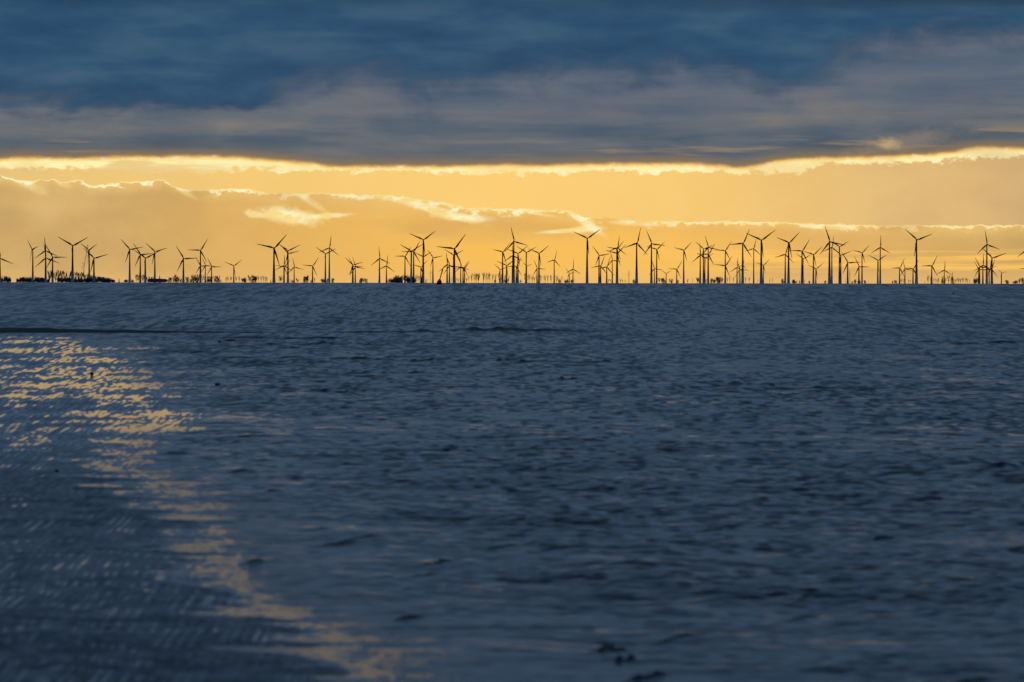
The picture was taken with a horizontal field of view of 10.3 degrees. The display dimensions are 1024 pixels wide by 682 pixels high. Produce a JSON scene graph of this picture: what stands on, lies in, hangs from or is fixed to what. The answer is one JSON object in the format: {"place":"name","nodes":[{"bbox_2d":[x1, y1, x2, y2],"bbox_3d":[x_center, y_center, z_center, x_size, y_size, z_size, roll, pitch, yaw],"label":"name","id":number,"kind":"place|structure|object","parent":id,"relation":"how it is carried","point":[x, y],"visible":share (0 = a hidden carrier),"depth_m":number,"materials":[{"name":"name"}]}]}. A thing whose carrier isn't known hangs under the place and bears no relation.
{"place":"outdoors","nodes":[
{"label":"outdoors","id":0,"kind":"place"},
{"bbox_2d":[0,328,272,332],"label":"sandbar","id":1,"kind":"structure","parent":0,"point":[29,330],"depth_m":209.18,"materials":[{"name":"black sand"}]},
{"bbox_2d":[0,336,395,681],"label":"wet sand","id":2,"kind":"structure","parent":0,"point":[113,568],"depth_m":39.63,"materials":[{"name":"sand"}]},
{"bbox_2d":[0,282,1023,681],"bbox_3d":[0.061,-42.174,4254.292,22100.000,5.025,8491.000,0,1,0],"label":"sea","id":3,"kind":"structure","parent":0,"point":[614,482],"depth_m":61.77,"materials":[{"name":"liquid"}]},
{"bbox_2d":[148,279,166,281],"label":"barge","id":4,"kind":"object","parent":3,"relation":"on","point":[157,280],"visible":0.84,"depth_m":5496.08},
{"bbox_2d":[436,269,442,284],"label":"spar buoy","id":5,"kind":"object","parent":3,"relation":"on","point":[439,281],"visible":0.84,"depth_m":2269.37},
{"bbox_2d":[0,0,1023,283],"label":"sky","id":6,"kind":"structure","parent":0,"point":[363,126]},
{"bbox_3d":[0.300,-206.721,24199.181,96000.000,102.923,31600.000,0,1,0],"label":"far shore land","id":7,"kind":"structure","parent":0,"visible":0},
{"bbox_2d":[0,254,12,281],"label":"wind turbine","id":8,"kind":"object","parent":7,"relation":"on","point":[0,265],"visible":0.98,"depth_m":14739.60,"materials":[{"name":"paint"}]},
{"bbox_2d":[27,240,37,281],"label":"wind turbine","id":9,"kind":"object","parent":7,"relation":"on","point":[32,262],"visible":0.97,"depth_m":16147.05,"materials":[{"name":"paint"}]},
{"bbox_2d":[35,237,56,257],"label":"wind turbine","id":10,"kind":"object","parent":7,"relation":"on","point":[45,250],"visible":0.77,"depth_m":15861.48,"materials":[{"name":"paint"}]},
{"bbox_2d":[35,246,57,281],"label":"wind turbine","id":11,"kind":"object","parent":7,"relation":"on","point":[45,265],"visible":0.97,"depth_m":14579.73,"materials":[{"name":"paint"}]},
{"bbox_2d":[46,246,62,281],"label":"wind turbine","id":12,"kind":"object","parent":7,"relation":"on","point":[52,279],"visible":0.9,"depth_m":15151.87,"materials":[{"name":"paint"}]},
{"bbox_2d":[59,237,87,281],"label":"wind turbine","id":13,"kind":"object","parent":7,"relation":"on","point":[72,274],"visible":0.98,"depth_m":12599.50,"materials":[{"name":"paint"}]},
{"bbox_2d":[82,244,96,277],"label":"wind turbine","id":14,"kind":"object","parent":7,"relation":"on","point":[89,260],"visible":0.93,"depth_m":16147.66,"materials":[{"name":"paint"}]},
{"bbox_2d":[86,250,107,281],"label":"wind turbine","id":15,"kind":"object","parent":7,"relation":"on","point":[93,263],"visible":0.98,"depth_m":14553.67,"materials":[{"name":"paint"}]},
{"bbox_2d":[123,242,141,281],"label":"wind turbine","id":16,"kind":"object","parent":7,"relation":"on","point":[129,280],"visible":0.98,"depth_m":15469.99,"materials":[{"name":"paint"}]},
{"bbox_2d":[133,243,153,281],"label":"wind turbine","id":17,"kind":"object","parent":7,"relation":"on","point":[140,262],"visible":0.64,"depth_m":15925.83,"materials":[{"name":"paint"}]},
{"bbox_2d":[134,250,158,281],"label":"wind turbine","id":18,"kind":"object","parent":7,"relation":"on","point":[145,264],"visible":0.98,"depth_m":14321.63,"materials":[{"name":"paint"}]},
{"bbox_2d":[146,243,165,278],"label":"wind turbine","id":19,"kind":"object","parent":7,"relation":"on","point":[154,261],"visible":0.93,"depth_m":16310.44,"materials":[{"name":"paint"}]},
{"bbox_2d":[176,246,193,281],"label":"wind turbine","id":20,"kind":"object","parent":7,"relation":"on","point":[183,279],"visible":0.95,"depth_m":14423.84,"materials":[{"name":"paint"}]},
{"bbox_2d":[194,239,207,281],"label":"wind turbine","id":21,"kind":"object","parent":7,"relation":"on","point":[200,279],"visible":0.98,"depth_m":15709.85,"materials":[{"name":"paint"}]},
{"bbox_2d":[201,258,208,282],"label":"wind turbine","id":22,"kind":"object","parent":7,"relation":"on","point":[205,270],"visible":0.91,"depth_m":22999.03,"materials":[{"name":"paint"}]},
{"bbox_2d":[207,260,217,282],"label":"wind turbine","id":23,"kind":"object","parent":7,"relation":"on","point":[211,269],"visible":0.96,"depth_m":20265.19,"materials":[{"name":"paint"}]},
{"bbox_2d":[226,261,239,282],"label":"wind turbine","id":24,"kind":"object","parent":7,"relation":"on","point":[233,270],"visible":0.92,"depth_m":20838.83,"materials":[{"name":"paint"}]},
{"bbox_2d":[258,234,286,282],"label":"wind turbine","id":25,"kind":"object","parent":7,"relation":"on","point":[274,254],"visible":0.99,"depth_m":12599.91,"materials":[{"name":"paint"}]},
{"bbox_2d":[276,256,291,282],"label":"wind turbine","id":26,"kind":"object","parent":7,"relation":"on","point":[283,270],"visible":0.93,"depth_m":19868.50,"materials":[{"name":"paint"}]},
{"bbox_2d":[277,243,298,282],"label":"wind turbine","id":27,"kind":"object","parent":7,"relation":"on","point":[287,262],"visible":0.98,"depth_m":16052.12,"materials":[{"name":"paint"}]},
{"bbox_2d":[289,257,302,282],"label":"wind turbine","id":28,"kind":"object","parent":7,"relation":"on","point":[294,267],"visible":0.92,"depth_m":21909.17,"materials":[{"name":"paint"}]},
{"bbox_2d":[306,259,317,282],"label":"wind turbine","id":29,"kind":"object","parent":7,"relation":"on","point":[312,270],"visible":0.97,"depth_m":20015.50,"materials":[{"name":"paint"}]},
{"bbox_2d":[316,247,333,282],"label":"wind turbine","id":30,"kind":"object","parent":7,"relation":"on","point":[325,263],"visible":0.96,"depth_m":17698.86,"materials":[{"name":"paint"}]},
{"bbox_2d":[320,239,337,282],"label":"wind turbine","id":31,"kind":"object","parent":7,"relation":"on","point":[329,248],"visible":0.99,"depth_m":17699.13,"materials":[{"name":"paint"}]},
{"bbox_2d":[347,259,361,282],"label":"wind turbine","id":32,"kind":"object","parent":7,"relation":"on","point":[352,269],"visible":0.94,"depth_m":19580.11,"materials":[{"name":"paint"}]},
{"bbox_2d":[351,259,364,282],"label":"wind turbine","id":33,"kind":"object","parent":7,"relation":"on","point":[355,271],"visible":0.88,"depth_m":20214.98,"materials":[{"name":"paint"}]},
{"bbox_2d":[372,251,388,282],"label":"wind turbine","id":34,"kind":"object","parent":7,"relation":"on","point":[379,265],"visible":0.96,"depth_m":17854.95,"materials":[{"name":"paint"}]},
{"bbox_2d":[378,256,392,282],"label":"wind turbine","id":35,"kind":"object","parent":7,"relation":"on","point":[386,266],"visible":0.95,"depth_m":19868.16,"materials":[{"name":"paint"}]},
{"bbox_2d":[393,277,403,282],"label":"bush","id":36,"kind":"object","parent":7,"relation":"on","point":[398,280],"visible":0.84,"depth_m":16230.93,"materials":[{"name":"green plant"}]},
{"bbox_2d":[400,247,410,282],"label":"wind turbine","id":37,"kind":"object","parent":7,"relation":"on","point":[405,266],"visible":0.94,"depth_m":18940.43,"materials":[{"name":"paint"}]},
{"bbox_2d":[402,241,419,277],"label":"wind turbine","id":38,"kind":"object","parent":7,"relation":"on","point":[413,259],"visible":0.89,"depth_m":16409.49,"materials":[{"name":"paint"}]},
{"bbox_2d":[401,244,422,282],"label":"wind turbine","id":39,"kind":"object","parent":7,"relation":"on","point":[411,263],"visible":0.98,"depth_m":15381.81,"materials":[{"name":"paint"}]},
{"bbox_2d":[409,231,434,282],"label":"wind turbine","id":40,"kind":"object","parent":7,"relation":"on","point":[423,280],"visible":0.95,"depth_m":13880.45,"materials":[{"name":"black paint"}]},
{"bbox_2d":[428,251,440,282],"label":"wind turbine","id":41,"kind":"object","parent":7,"relation":"on","point":[432,267],"visible":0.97,"depth_m":20165.00,"materials":[{"name":"paint"}]},
{"bbox_2d":[440,253,456,282],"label":"wind turbine","id":42,"kind":"object","parent":7,"relation":"on","point":[447,265],"visible":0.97,"depth_m":17738.17,"materials":[{"name":"paint"}]},
{"bbox_2d":[444,258,456,282],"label":"wind turbine","id":43,"kind":"object","parent":7,"relation":"on","point":[449,270],"visible":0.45,"depth_m":19208.84,"materials":[{"name":"paint"}]},
{"bbox_2d":[436,234,465,282],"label":"wind turbine","id":44,"kind":"object","parent":7,"relation":"on","point":[454,274],"visible":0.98,"depth_m":12599.86,"materials":[{"name":"paint"}]},
{"bbox_2d":[458,263,466,282],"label":"wind turbine","id":45,"kind":"object","parent":7,"relation":"on","point":[464,273],"visible":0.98,"depth_m":21110.24,"materials":[{"name":"paint"}]},
{"bbox_2d":[493,245,508,282],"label":"wind turbine","id":46,"kind":"object","parent":7,"relation":"on","point":[502,281],"visible":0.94,"depth_m":17029.60,"materials":[{"name":"paint"}]},
{"bbox_2d":[497,261,511,282],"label":"wind turbine","id":47,"kind":"object","parent":7,"relation":"on","point":[506,268],"visible":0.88,"depth_m":18851.23,"materials":[{"name":"paint"}]},
{"bbox_2d":[506,244,520,277],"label":"wind turbine","id":48,"kind":"object","parent":7,"relation":"on","point":[512,260],"visible":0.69,"depth_m":18507.26,"materials":[{"name":"paint"}]},
{"bbox_2d":[507,257,521,282],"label":"wind turbine","id":49,"kind":"object","parent":7,"relation":"on","point":[516,271],"visible":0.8,"depth_m":20266.07,"materials":[{"name":"paint"}]},
{"bbox_2d":[506,229,525,282],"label":"wind turbine","id":50,"kind":"object","parent":7,"relation":"on","point":[513,279],"visible":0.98,"depth_m":14122.29,"materials":[{"name":"paint"}]},
{"bbox_2d":[508,247,525,282],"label":"wind turbine","id":51,"kind":"object","parent":7,"relation":"on","point":[517,264],"visible":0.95,"depth_m":17030.11,"materials":[{"name":"paint"}]},
{"bbox_2d":[518,247,535,282],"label":"wind turbine","id":52,"kind":"object","parent":7,"relation":"on","point":[526,264],"visible":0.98,"depth_m":17545.93,"materials":[{"name":"paint"}]},
{"bbox_2d":[530,246,547,282],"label":"wind turbine","id":53,"kind":"object","parent":7,"relation":"on","point":[539,261],"visible":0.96,"depth_m":17030.27,"materials":[{"name":"paint"}]},
{"bbox_2d":[549,252,558,282],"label":"wind turbine","id":54,"kind":"object","parent":7,"relation":"on","point":[554,268],"visible":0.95,"depth_m":21388.63,"materials":[{"name":"paint"}]},
{"bbox_2d":[575,230,598,282],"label":"wind turbine","id":55,"kind":"object","parent":7,"relation":"on","point":[587,249],"visible":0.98,"depth_m":13487.83,"materials":[{"name":"black paint"}]},
{"bbox_2d":[591,258,606,282],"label":"wind turbine","id":56,"kind":"object","parent":7,"relation":"on","point":[600,270],"visible":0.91,"depth_m":18465.41,"materials":[{"name":"paint"}]},
{"bbox_2d":[593,247,607,282],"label":"wind turbine","id":57,"kind":"object","parent":7,"relation":"on","point":[599,265],"visible":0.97,"depth_m":18175.77,"materials":[{"name":"paint"}]},
{"bbox_2d":[603,256,612,282],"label":"wind turbine","id":58,"kind":"object","parent":7,"relation":"on","point":[606,267],"visible":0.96,"depth_m":18635.59,"materials":[{"name":"paint"}]},
{"bbox_2d":[607,252,618,282],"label":"wind turbine","id":59,"kind":"object","parent":7,"relation":"on","point":[612,267],"visible":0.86,"depth_m":22770.28,"materials":[{"name":"paint"}]},
{"bbox_2d":[606,248,622,282],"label":"wind turbine","id":60,"kind":"object","parent":7,"relation":"on","point":[616,264],"visible":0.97,"depth_m":16679.78,"materials":[{"name":"paint"}]},
{"bbox_2d":[608,236,625,263],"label":"wind turbine","id":61,"kind":"object","parent":7,"relation":"on","point":[617,248],"visible":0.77,"depth_m":18134.57,"materials":[{"name":"paint"}]},
{"bbox_2d":[624,228,646,282],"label":"wind turbine","id":62,"kind":"object","parent":7,"relation":"on","point":[636,273],"visible":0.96,"depth_m":12990.65,"materials":[{"name":"black paint"}]},
{"bbox_2d":[647,245,660,282],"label":"wind turbine","id":63,"kind":"object","parent":7,"relation":"on","point":[656,262],"visible":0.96,"depth_m":18764.37,"materials":[{"name":"paint"}]},
{"bbox_2d":[646,230,664,282],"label":"wind turbine","id":64,"kind":"object","parent":7,"relation":"on","point":[651,278],"visible":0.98,"depth_m":14846.52,"materials":[{"name":"paint"}]},
{"bbox_2d":[668,263,680,282],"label":"wind turbine","id":65,"kind":"object","parent":7,"relation":"on","point":[676,272],"visible":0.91,"depth_m":21388.81,"materials":[{"name":"paint"}]},
{"bbox_2d":[674,244,689,282],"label":"wind turbine","id":66,"kind":"object","parent":7,"relation":"on","point":[683,262],"visible":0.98,"depth_m":18984.13,"materials":[{"name":"paint"}]},
{"bbox_2d":[694,243,709,282],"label":"wind turbine","id":67,"kind":"object","parent":7,"relation":"on","point":[700,265],"visible":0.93,"depth_m":17284.16,"materials":[{"name":"paint"}]},
{"bbox_2d":[696,242,712,282],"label":"wind turbine","id":68,"kind":"object","parent":7,"relation":"on","point":[703,261],"visible":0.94,"depth_m":18939.40,"materials":[{"name":"paint"}]},
{"bbox_2d":[698,253,711,282],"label":"wind turbine","id":69,"kind":"object","parent":7,"relation":"on","point":[704,269],"visible":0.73,"depth_m":20367.65,"materials":[{"name":"paint"}]},
{"bbox_2d":[702,244,714,282],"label":"wind turbine","id":70,"kind":"object","parent":7,"relation":"on","point":[708,264],"visible":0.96,"depth_m":16994.44,"materials":[{"name":"paint"}]},
{"bbox_2d":[703,237,718,271],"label":"wind turbine","id":71,"kind":"object","parent":7,"relation":"on","point":[708,252],"visible":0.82,"depth_m":17622.62,"materials":[{"name":"paint"}]},
{"bbox_2d":[715,258,730,282],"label":"wind turbine","id":72,"kind":"object","parent":7,"relation":"on","point":[725,271],"visible":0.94,"depth_m":17433.23,"materials":[{"name":"paint"}]},
{"bbox_2d":[719,242,730,264],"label":"wind turbine","id":73,"kind":"object","parent":7,"relation":"on","point":[725,253],"visible":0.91,"depth_m":19073.53,"materials":[{"name":"paint"}]},
{"bbox_2d":[730,260,744,282],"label":"wind turbine","id":74,"kind":"object","parent":7,"relation":"on","point":[737,272],"visible":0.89,"depth_m":21001.15,"materials":[{"name":"paint"}]},
{"bbox_2d":[729,229,750,282],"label":"wind turbine","id":75,"kind":"object","parent":7,"relation":"on","point":[742,277],"visible":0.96,"depth_m":13289.00,"materials":[{"name":"paint"}]},
{"bbox_2d":[748,241,757,282],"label":"wind turbine","id":76,"kind":"object","parent":7,"relation":"on","point":[753,261],"visible":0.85,"depth_m":21559.04,"materials":[{"name":"black paint"}]},
{"bbox_2d":[746,230,774,282],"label":"wind turbine","id":77,"kind":"object","parent":7,"relation":"on","point":[761,275],"visible":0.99,"depth_m":12599.49,"materials":[{"name":"paint"}]},
{"bbox_2d":[777,246,791,282],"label":"wind turbine","id":78,"kind":"object","parent":7,"relation":"on","point":[785,265],"visible":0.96,"depth_m":17738.11,"materials":[{"name":"paint"}]},
{"bbox_2d":[779,233,798,282],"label":"wind turbine","id":79,"kind":"object","parent":7,"relation":"on","point":[788,273],"visible":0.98,"depth_m":13116.72,"materials":[{"name":"paint"}]},
{"bbox_2d":[789,239,809,282],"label":"wind turbine","id":80,"kind":"object","parent":7,"relation":"on","point":[802,253],"visible":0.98,"depth_m":15353.15,"materials":[{"name":"paint"}]},
{"bbox_2d":[797,254,809,282],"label":"wind turbine","id":81,"kind":"object","parent":7,"relation":"on","point":[803,267],"visible":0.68,"depth_m":21791.23,"materials":[{"name":"paint"}]},
{"bbox_2d":[804,247,821,282],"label":"wind turbine","id":82,"kind":"object","parent":7,"relation":"on","point":[813,263],"visible":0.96,"depth_m":17508.04,"materials":[{"name":"paint"}]},
{"bbox_2d":[809,263,822,282],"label":"wind turbine","id":83,"kind":"object","parent":7,"relation":"on","point":[816,272],"visible":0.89,"depth_m":21055.57,"materials":[{"name":"paint"}]},
{"bbox_2d":[823,237,836,282],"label":"wind turbine","id":84,"kind":"object","parent":7,"relation":"on","point":[831,262],"visible":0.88,"depth_m":18339.92,"materials":[{"name":"black paint"}]},
{"bbox_2d":[820,227,843,282],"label":"wind turbine","id":85,"kind":"object","parent":7,"relation":"on","point":[829,272],"visible":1,"depth_m":12745.70,"materials":[{"name":"black paint"}]},
{"bbox_2d":[831,241,848,282],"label":"wind turbine","id":86,"kind":"object","parent":7,"relation":"on","point":[839,262],"visible":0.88,"depth_m":19118.16,"materials":[{"name":"black paint"}]},
{"bbox_2d":[836,250,850,282],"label":"wind turbine","id":87,"kind":"object","parent":7,"relation":"on","point":[840,266],"visible":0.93,"depth_m":18257.35,"materials":[{"name":"paint"}]},
{"bbox_2d":[842,253,856,282],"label":"wind turbine","id":88,"kind":"object","parent":7,"relation":"on","point":[847,268],"visible":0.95,"depth_m":16212.25,"materials":[{"name":"paint"}]},
{"bbox_2d":[854,256,865,281],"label":"wind turbine","id":89,"kind":"object","parent":7,"relation":"on","point":[858,270],"visible":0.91,"depth_m":18054.21,"materials":[{"name":"paint"}]},
{"bbox_2d":[853,247,867,282],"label":"wind turbine","id":90,"kind":"object","parent":7,"relation":"on","point":[862,265],"visible":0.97,"depth_m":19771.62,"materials":[{"name":"paint"}]},
{"bbox_2d":[869,255,885,283],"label":"wind turbine","id":91,"kind":"object","parent":7,"relation":"on","point":[877,268],"visible":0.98,"depth_m":18549.79,"materials":[{"name":"paint"}]},
{"bbox_2d":[872,237,890,283],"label":"wind turbine","id":92,"kind":"object","parent":7,"relation":"on","point":[880,261],"visible":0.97,"depth_m":17508.03,"materials":[{"name":"paint"}]},
{"bbox_2d":[897,258,904,283],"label":"wind turbine","id":93,"kind":"object","parent":7,"relation":"on","point":[901,271],"visible":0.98,"depth_m":18984.22,"materials":[{"name":"paint"}]},
{"bbox_2d":[906,261,917,283],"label":"wind turbine","id":94,"kind":"object","parent":7,"relation":"on","point":[912,274],"visible":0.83,"depth_m":18984.58,"materials":[{"name":"paint"}]},
{"bbox_2d":[905,229,930,283],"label":"wind turbine","id":95,"kind":"object","parent":7,"relation":"on","point":[916,274],"visible":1,"depth_m":12705.68,"materials":[{"name":"paint"}]},
{"bbox_2d":[925,255,937,283],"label":"wind turbine","id":96,"kind":"object","parent":7,"relation":"on","point":[931,271],"visible":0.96,"depth_m":17546.39,"materials":[{"name":"paint"}]},
{"bbox_2d":[938,266,952,283],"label":"wind turbine","id":97,"kind":"object","parent":7,"relation":"on","point":[944,270],"visible":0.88,"depth_m":21276.31,"materials":[{"name":"paint"}]},
{"bbox_2d":[974,253,989,283],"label":"wind turbine","id":98,"kind":"object","parent":7,"relation":"on","point":[982,270],"visible":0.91,"depth_m":17934.33,"materials":[{"name":"paint"}]},
{"bbox_2d":[975,258,989,283],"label":"wind turbine","id":99,"kind":"object","parent":7,"relation":"on","point":[979,271],"visible":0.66,"depth_m":19209.00,"materials":[{"name":"paint"}]},
{"bbox_2d":[977,232,997,283],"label":"wind turbine","id":100,"kind":"object","parent":7,"relation":"on","point":[986,281],"visible":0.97,"depth_m":14846.62,"materials":[{"name":"black paint"}]},
{"bbox_2d":[982,248,1005,283],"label":"wind turbine","id":101,"kind":"object","parent":7,"relation":"on","point":[991,266],"visible":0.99,"depth_m":13692.94,"materials":[{"name":"paint"}]}
]}

